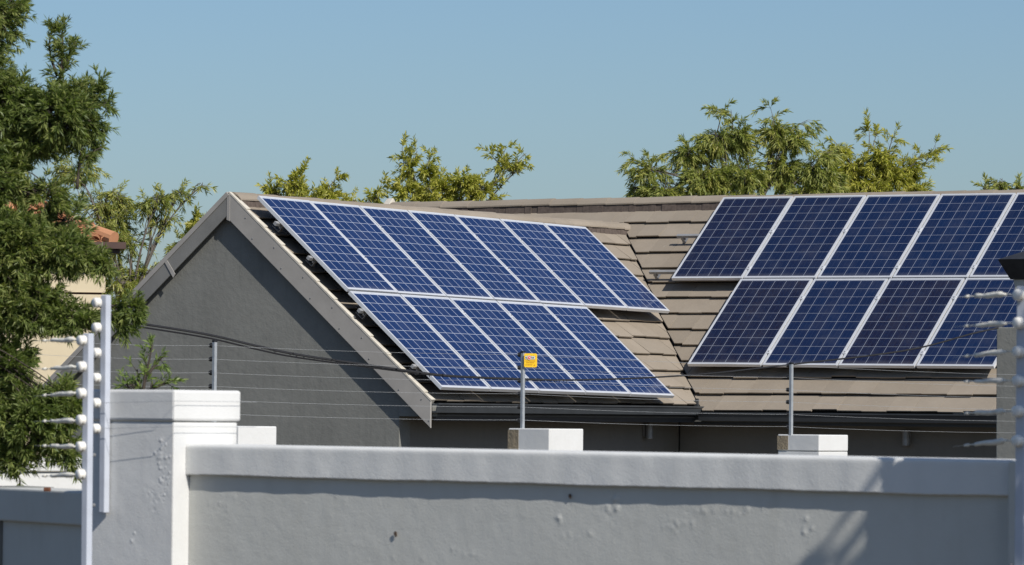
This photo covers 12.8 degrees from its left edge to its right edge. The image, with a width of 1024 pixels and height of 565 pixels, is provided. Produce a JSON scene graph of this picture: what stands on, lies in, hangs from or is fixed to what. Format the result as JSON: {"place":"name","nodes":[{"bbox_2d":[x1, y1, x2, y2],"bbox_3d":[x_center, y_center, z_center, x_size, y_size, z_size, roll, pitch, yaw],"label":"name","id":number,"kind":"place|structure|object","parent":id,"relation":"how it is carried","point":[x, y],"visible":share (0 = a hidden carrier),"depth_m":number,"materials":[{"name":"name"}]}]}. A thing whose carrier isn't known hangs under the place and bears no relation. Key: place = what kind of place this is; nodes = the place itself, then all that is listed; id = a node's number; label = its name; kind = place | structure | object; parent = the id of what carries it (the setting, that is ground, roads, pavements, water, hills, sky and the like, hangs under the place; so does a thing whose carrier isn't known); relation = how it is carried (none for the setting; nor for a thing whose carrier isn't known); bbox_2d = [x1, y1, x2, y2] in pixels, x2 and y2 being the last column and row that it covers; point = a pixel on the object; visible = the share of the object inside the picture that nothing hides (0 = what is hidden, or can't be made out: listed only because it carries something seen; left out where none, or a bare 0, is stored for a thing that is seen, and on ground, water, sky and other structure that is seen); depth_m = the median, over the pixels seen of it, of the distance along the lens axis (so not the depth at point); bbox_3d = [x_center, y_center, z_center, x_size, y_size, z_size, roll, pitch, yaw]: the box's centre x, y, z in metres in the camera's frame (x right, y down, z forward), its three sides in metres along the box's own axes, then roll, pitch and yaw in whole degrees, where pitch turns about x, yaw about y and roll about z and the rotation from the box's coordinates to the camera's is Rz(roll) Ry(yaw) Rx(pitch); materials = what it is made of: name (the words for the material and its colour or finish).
{"place":"outdoors","nodes":[
{"label":"outdoors","id":0,"kind":"place"},
{"bbox_2d":[0,457,81,488],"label":"garden wall","id":1,"kind":"structure","parent":0,"point":[49,481],"depth_m":27.57,"materials":[{"name":"white paint"}]},
{"bbox_2d":[34,333,93,564],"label":"fence bracket","id":2,"kind":"object","parent":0,"point":[84,446],"visible":1,"depth_m":16.98,"materials":[{"name":"metal"}]},
{"bbox_2d":[208,340,217,421],"bbox_3d":[-2.126,0.740,32.308,0.062,0.662,0.036,-1,-2,41],"label":"fence post","id":3,"kind":"object","parent":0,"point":[213,360],"visible":0.62,"depth_m":32.29,"materials":[{"name":"metal"}]},
{"bbox_2d":[38,354,983,385],"bbox_3d":[0.731,0.705,35.587,0.002,0.100,12.152,-1,-2,41],"label":"fence wire","id":4,"kind":"object","parent":3,"relation":"attached to","point":[534,368],"visible":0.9,"depth_m":34.69,"materials":[{"name":"grey metal"}]},
{"bbox_2d":[37,368,996,397],"bbox_3d":[0.730,0.803,35.584,0.002,0.107,12.152,-1,-2,41],"label":"fence wire","id":5,"kind":"object","parent":3,"relation":"attached to","point":[575,383],"visible":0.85,"depth_m":35.28,"materials":[{"name":"grey metal"}]},
{"bbox_2d":[38,340,1011,374],"bbox_3d":[0.731,0.607,35.590,0.002,0.094,12.152,-1,-2,41],"label":"fence wire","id":6,"kind":"object","parent":3,"relation":"attached to","point":[498,354],"visible":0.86,"depth_m":34.60,"materials":[{"name":"grey metal"}]},
{"bbox_2d":[40,382,1011,409],"bbox_3d":[0.729,0.901,35.581,0.002,0.114,12.152,-1,-2,41],"label":"fence wire","id":7,"kind":"object","parent":3,"relation":"attached to","point":[530,394],"visible":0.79,"depth_m":34.43,"materials":[{"name":"grey metal"}]},
{"bbox_2d":[247,401,974,420],"bbox_3d":[0.728,1.000,35.578,0.002,0.120,12.152,-1,-2,41],"label":"fence wire","id":8,"kind":"object","parent":3,"relation":"attached to","point":[580,409],"visible":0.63,"depth_m":35.32,"materials":[{"name":"grey metal"}]},
{"bbox_2d":[259,415,992,432],"bbox_3d":[0.727,1.098,35.575,0.002,0.127,12.152,-1,-2,41],"label":"fence wire","id":9,"kind":"object","parent":3,"relation":"attached to","point":[641,424],"visible":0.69,"depth_m":36.28,"materials":[{"name":"grey metal"}]},
{"bbox_2d":[0,0,1023,310],"label":"sky","id":10,"kind":"structure","parent":0,"point":[226,94],"materials":[{"name":"blue"}]},
{"bbox_2d":[186,444,1014,564],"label":"boundary wall","id":11,"kind":"structure","parent":0,"point":[252,504],"depth_m":16.66,"materials":[{"name":"grey paint"}]},
{"bbox_2d":[996,327,1016,458],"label":"grey pillar","id":12,"kind":"structure","parent":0,"point":[1006,392],"depth_m":41.14,"materials":[{"name":"paint"}]},
{"bbox_2d":[132,323,998,382],"bbox_3d":[0.102,0.571,40.172,8.676,0.626,0.102,1,-2,-9],"label":"overhead cable","id":13,"kind":"object","parent":12,"relation":"attached to","point":[337,361],"visible":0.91,"depth_m":40.00,"materials":[{"name":"black rubber"}]},
{"bbox_2d":[998,251,1023,288],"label":"lantern","id":14,"kind":"object","parent":12,"relation":"on","point":[1013,266],"visible":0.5,"depth_m":41.13,"materials":[{"name":"black metal"}]},
{"label":"ground","id":15,"kind":"structure","parent":0,"visible":0},
{"bbox_2d":[0,486,53,564],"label":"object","id":16,"kind":"object","parent":15,"relation":"on","point":[1,542],"visible":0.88,"depth_m":19.27,"materials":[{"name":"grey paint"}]},
{"bbox_2d":[0,488,81,564],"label":"wall","id":17,"kind":"structure","parent":15,"relation":"on","point":[41,526],"depth_m":18.91,"materials":[{"name":"grey paint"}]},
{"bbox_2d":[44,487,50,491],"bbox_3d":[-1.913,0.852,18.738,0.029,0.017,0.022,0,-2,17],"label":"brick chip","id":18,"kind":"object","parent":17,"relation":"on","point":[47,489],"visible":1,"depth_m":18.73,"materials":[{"name":"brown brick"}]},
{"bbox_2d":[5,201,125,471],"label":"cream house","id":19,"kind":"structure","parent":15,"relation":"on","point":[89,290],"depth_m":61.89,"materials":[{"name":"paint"}]},
{"bbox_2d":[0,0,150,485],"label":"leafy tree","id":20,"kind":"object","parent":15,"relation":"on","point":[35,253],"visible":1,"depth_m":24.93,"materials":[{"name":"green plant"}]},
{"bbox_2d":[47,154,217,301],"bbox_3d":[-5.511,1.144,63.978,2.730,6.042,0.970,1,-2,0],"label":"feathery tree","id":21,"kind":"object","parent":15,"relation":"on","point":[119,209],"visible":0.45,"depth_m":64.00,"materials":[{"name":"green plant"}]},
{"bbox_2d":[112,331,186,389],"bbox_3d":[-1.841,1.623,22.948,0.386,2.756,0.189,0,-2,9],"label":"young shoot","id":22,"kind":"object","parent":15,"relation":"on","point":[131,381],"visible":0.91,"depth_m":22.99,"materials":[{"name":"green plant"}]},
{"bbox_2d":[92,389,239,564],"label":"corner pillar","id":23,"kind":"structure","parent":15,"relation":"on","point":[144,520],"depth_m":17.89,"materials":[{"name":"white paint"}]},
{"bbox_2d":[91,295,110,512],"bbox_3d":[-1.627,0.479,17.974,0.077,0.860,0.042,2,-2,-43],"label":"fence bracket","id":24,"kind":"object","parent":23,"relation":"attached to","point":[103,351],"visible":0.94,"depth_m":17.97,"materials":[{"name":"metal"}]},
{"bbox_2d":[101,426,200,428],"bbox_3d":[-1.292,0.573,17.902,0.644,0.013,0.305,1,-2,-15],"label":"corner wire","id":25,"kind":"object","parent":24,"relation":"attached to","point":[167,426],"visible":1,"depth_m":17.83,"materials":[{"name":"grey metal"}]},
{"bbox_2d":[107,401,236,402],"bbox_3d":[-1.291,0.472,17.905,0.646,0.012,0.305,1,-2,-15],"label":"corner wire","id":26,"kind":"object","parent":24,"relation":"attached to","point":[161,401],"visible":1,"depth_m":17.91,"materials":[{"name":"grey metal"}]},
{"bbox_2d":[176,202,206,239],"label":"yellow tree","id":27,"kind":"object","parent":15,"relation":"on","point":[192,222],"visible":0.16,"depth_m":71.96,"materials":[{"name":"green plant"}]},
{"bbox_2d":[237,426,275,444],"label":"fence pillar","id":28,"kind":"structure","parent":15,"relation":"on","point":[261,435],"depth_m":32.19,"materials":[{"name":"white paint"}]},
{"bbox_2d":[255,155,393,203],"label":"olive tree","id":29,"kind":"object","parent":15,"relation":"on","point":[300,186],"visible":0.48,"depth_m":68.01,"materials":[{"name":"green plant"}]},
{"bbox_2d":[384,130,534,201],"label":"olive tree","id":30,"kind":"object","parent":15,"relation":"on","point":[456,186],"visible":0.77,"depth_m":68.00,"materials":[{"name":"green plant"}]},
{"bbox_2d":[42,189,1023,458],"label":"house","id":31,"kind":"structure","parent":15,"relation":"on","point":[234,265],"depth_m":52.70,"materials":[{"name":"grey paint"}]},
{"bbox_2d":[272,221,566,245],"bbox_3d":[-0.773,-0.515,54.399,0.201,0.215,7.179,-1,-2,33],"label":"mounting rail","id":32,"kind":"object","parent":31,"relation":"attached to","point":[279,224],"visible":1,"depth_m":51.52,"materials":[{"name":"metal"}]},
{"bbox_2d":[257,196,397,293],"bbox_3d":[-2.095,-0.421,51.640,1.650,0.040,0.992,45,21,26],"label":"solar panel","id":33,"kind":"object","parent":32,"relation":"attached to","point":[330,248],"visible":1,"depth_m":51.59,"materials":[{"name":"glass"}]},
{"bbox_2d":[359,206,493,299],"bbox_3d":[-1.010,-0.337,53.343,1.650,0.041,0.992,45,21,26],"label":"solar panel","id":34,"kind":"object","parent":32,"relation":"attached to","point":[437,263],"visible":1,"depth_m":53.33,"materials":[{"name":"glass"}]},
{"bbox_2d":[306,256,597,276],"bbox_3d":[-0.387,-0.124,54.134,0.201,0.215,7.179,-1,-2,33],"label":"mounting rail","id":35,"kind":"object","parent":31,"relation":"attached to","point":[312,259],"visible":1,"depth_m":51.24,"materials":[{"name":"metal"}]},
{"bbox_2d":[310,201,445,296],"bbox_3d":[-1.554,-0.378,52.491,1.650,0.040,0.992,45,21,26],"label":"solar panel","id":36,"kind":"object","parent":35,"relation":"attached to","point":[389,260],"visible":1,"depth_m":52.48,"materials":[{"name":"glass"}]},
{"bbox_2d":[407,210,539,302],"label":"solar panel","id":37,"kind":"object","parent":35,"relation":"attached to","point":[490,273],"visible":1,"depth_m":54.18,"materials":[{"name":"glass"}]},
{"bbox_2d":[455,215,584,306],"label":"solar panel","id":38,"kind":"object","parent":35,"relation":"attached to","point":[530,271],"visible":1,"depth_m":55.03,"materials":[{"name":"glass"}]},
{"bbox_2d":[499,219,627,309],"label":"solar panel","id":39,"kind":"object","parent":35,"relation":"attached to","point":[568,267],"visible":1,"depth_m":55.88,"materials":[{"name":"glass"}]},
{"bbox_2d":[544,223,669,312],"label":"solar panel","id":40,"kind":"object","parent":35,"relation":"attached to","point":[609,269],"visible":1,"depth_m":56.74,"materials":[{"name":"glass"}]},
{"bbox_2d":[356,308,558,319],"bbox_3d":[-0.349,0.423,52.882,0.201,0.188,5.154,-1,-2,33],"label":"mounting rail","id":41,"kind":"object","parent":31,"relation":"attached to","point":[361,310],"visible":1,"depth_m":50.83,"materials":[{"name":"metal"}]},
{"bbox_2d":[348,291,490,390],"bbox_3d":[-1.035,0.657,50.909,1.650,0.040,0.992,45,21,26],"label":"solar panel","id":42,"kind":"object","parent":41,"relation":"attached to","point":[408,329],"visible":1,"depth_m":50.86,"materials":[{"name":"glass"}]},
{"bbox_2d":[400,294,538,392],"bbox_3d":[-0.490,0.697,51.760,1.650,0.040,0.992,45,21,26],"label":"solar panel","id":43,"kind":"object","parent":41,"relation":"attached to","point":[462,335],"visible":1,"depth_m":51.75,"materials":[{"name":"glass"}]},
{"bbox_2d":[409,362,610,374],"bbox_3d":[0.256,1.037,52.466,0.201,0.188,5.154,-1,-2,33],"label":"mounting rail","id":44,"kind":"object","parent":31,"relation":"attached to","point":[414,366],"visible":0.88,"depth_m":50.42,"materials":[{"name":"metal"}]},
{"bbox_2d":[449,298,585,394],"bbox_3d":[0.054,0.738,52.613,1.650,0.040,0.992,45,21,26],"label":"solar panel","id":45,"kind":"object","parent":44,"relation":"attached to","point":[499,327],"visible":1,"depth_m":52.63,"materials":[{"name":"glass"}]},
{"bbox_2d":[497,301,630,395],"bbox_3d":[0.601,0.777,53.467,1.650,0.042,0.992,45,21,26],"label":"solar panel","id":46,"kind":"object","parent":44,"relation":"attached to","point":[545,329],"visible":1,"depth_m":53.45,"materials":[{"name":"glass"}]},
{"bbox_2d":[543,304,674,397],"bbox_3d":[1.145,0.819,54.321,1.650,0.041,0.992,45,21,26],"label":"solar panel","id":47,"kind":"object","parent":44,"relation":"attached to","point":[594,336],"visible":1,"depth_m":54.31,"materials":[{"name":"glass"}]},
{"bbox_2d":[642,423,652,438],"bbox_3d":[1.648,1.796,55.110,0.125,0.200,0.089,-1,-2,32],"label":"wall lamp","id":48,"kind":"object","parent":31,"relation":"attached to","point":[647,432],"visible":0.99,"depth_m":55.07,"materials":[{"name":"metal"}]},
{"bbox_2d":[692,350,924,355],"bbox_3d":[4.053,0.900,54.846,4.273,0.175,0.200,-1,-2,32],"label":"mounting rail","id":49,"kind":"object","parent":31,"relation":"attached to","point":[843,353],"visible":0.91,"depth_m":54.78,"materials":[{"name":"metal"}]},
{"bbox_2d":[688,279,812,366],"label":"solar panel","id":50,"kind":"object","parent":49,"relation":"attached to","point":[750,322],"visible":1,"depth_m":56.00,"materials":[{"name":"glass"}]},
{"bbox_2d":[762,278,887,367],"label":"solar panel","id":51,"kind":"object","parent":49,"relation":"attached to","point":[827,319],"visible":0.98,"depth_m":55.46,"materials":[{"name":"glass"}]},
{"bbox_2d":[838,278,964,367],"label":"solar panel","id":52,"kind":"object","parent":49,"relation":"attached to","point":[906,313],"visible":1,"depth_m":54.90,"materials":[{"name":"glass"}]},
{"bbox_2d":[916,278,1016,368],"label":"solar panel","id":53,"kind":"object","parent":49,"relation":"attached to","point":[962,311],"visible":0.93,"depth_m":54.34,"materials":[{"name":"glass"}]},
{"bbox_2d":[649,265,976,279],"bbox_3d":[4.178,-0.130,56.331,5.698,0.175,0.200,-1,-2,32],"label":"mounting rail","id":54,"kind":"object","parent":31,"relation":"attached to","point":[656,274],"visible":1,"depth_m":57.69,"materials":[{"name":"metal"}]},
{"bbox_2d":[893,193,1015,278],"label":"solar panel","id":55,"kind":"object","parent":54,"relation":"attached to","point":[954,236],"visible":1,"depth_m":56.03,"materials":[{"name":"glass"}]},
{"bbox_2d":[969,193,1023,277],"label":"solar panel","id":56,"kind":"object","parent":54,"relation":"attached to","point":[1007,239],"visible":0.94,"depth_m":55.52,"materials":[{"name":"glass"}]},
{"bbox_2d":[676,227,997,242],"bbox_3d":[4.520,-0.594,56.819,5.638,0.175,0.200,-1,-2,32],"label":"mounting rail","id":57,"kind":"object","parent":31,"relation":"attached to","point":[684,238],"visible":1,"depth_m":58.17,"materials":[{"name":"metal"}]},
{"bbox_2d":[672,196,793,280],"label":"solar panel","id":58,"kind":"object","parent":57,"relation":"attached to","point":[731,239],"visible":1,"depth_m":57.70,"materials":[{"name":"glass"}]},
{"bbox_2d":[744,195,865,279],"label":"solar panel","id":59,"kind":"object","parent":57,"relation":"attached to","point":[804,238],"visible":1,"depth_m":57.14,"materials":[{"name":"glass"}]},
{"bbox_2d":[817,194,939,279],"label":"solar panel","id":60,"kind":"object","parent":57,"relation":"attached to","point":[877,239],"visible":1,"depth_m":56.59,"materials":[{"name":"glass"}]},
{"bbox_2d":[726,296,956,301],"bbox_3d":[4.500,0.244,55.559,4.273,0.175,0.200,-1,-2,32],"label":"mounting rail","id":61,"kind":"object","parent":31,"relation":"attached to","point":[876,297],"visible":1,"depth_m":55.50,"materials":[{"name":"metal"}]},
{"bbox_2d":[902,429,910,445],"bbox_3d":[4.696,1.850,54.169,0.090,0.200,0.125,-1,-2,32],"label":"wall lamp","id":62,"kind":"object","parent":31,"relation":"attached to","point":[906,437],"visible":1,"depth_m":54.12,"materials":[{"name":"metal"}]},
{"bbox_2d":[508,428,582,450],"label":"fence pillar","id":63,"kind":"structure","parent":15,"relation":"on","point":[542,439],"depth_m":34.71,"materials":[{"name":"white paint"}]},
{"bbox_2d":[517,351,525,427],"bbox_3d":[0.070,0.848,34.806,0.062,0.649,0.036,-1,-2,41],"label":"fence post","id":64,"kind":"object","parent":63,"relation":"on","point":[521,406],"visible":1,"depth_m":34.79,"materials":[{"name":"metal"}]},
{"bbox_2d":[524,353,536,366],"bbox_3d":[0.142,0.595,34.776,0.100,0.106,0.009,1,-2,-10],"label":"warning sign","id":65,"kind":"object","parent":64,"relation":"attached to","point":[530,359],"visible":1,"depth_m":34.78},
{"bbox_2d":[614,97,852,196],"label":"willowy tree","id":66,"kind":"object","parent":15,"relation":"on","point":[781,176],"visible":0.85,"depth_m":65.99,"materials":[{"name":"green plant"}]},
{"bbox_2d":[777,434,847,455],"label":"fence pillar","id":67,"kind":"structure","parent":15,"relation":"on","point":[800,444],"depth_m":37.24,"materials":[{"name":"white paint"}]},
{"bbox_2d":[786,362,793,434],"bbox_3d":[2.277,0.981,37.318,0.062,0.653,0.036,-1,-2,41],"label":"fence post","id":68,"kind":"object","parent":67,"relation":"on","point":[790,400],"visible":1,"depth_m":37.30,"materials":[{"name":"metal"}]},
{"bbox_2d":[817,108,952,192],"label":"willowy tree","id":69,"kind":"object","parent":15,"relation":"on","point":[887,175],"visible":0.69,"depth_m":69.00,"materials":[{"name":"green plant"}]},
{"bbox_2d":[971,173,1023,189],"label":"willowy tree","id":70,"kind":"object","parent":15,"relation":"on","point":[1001,185],"visible":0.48,"depth_m":69.07,"materials":[{"name":"green plant"}]},
{"bbox_2d":[1008,461,1014,564],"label":"end pillar","id":71,"kind":"structure","parent":15,"relation":"on","point":[1011,515],"depth_m":15.50,"materials":[{"name":"grey paint"}]},
{"bbox_2d":[953,286,1023,564],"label":"fence bracket","id":72,"kind":"object","parent":71,"relation":"attached to","point":[1017,411],"visible":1,"depth_m":15.33,"materials":[{"name":"metal"}]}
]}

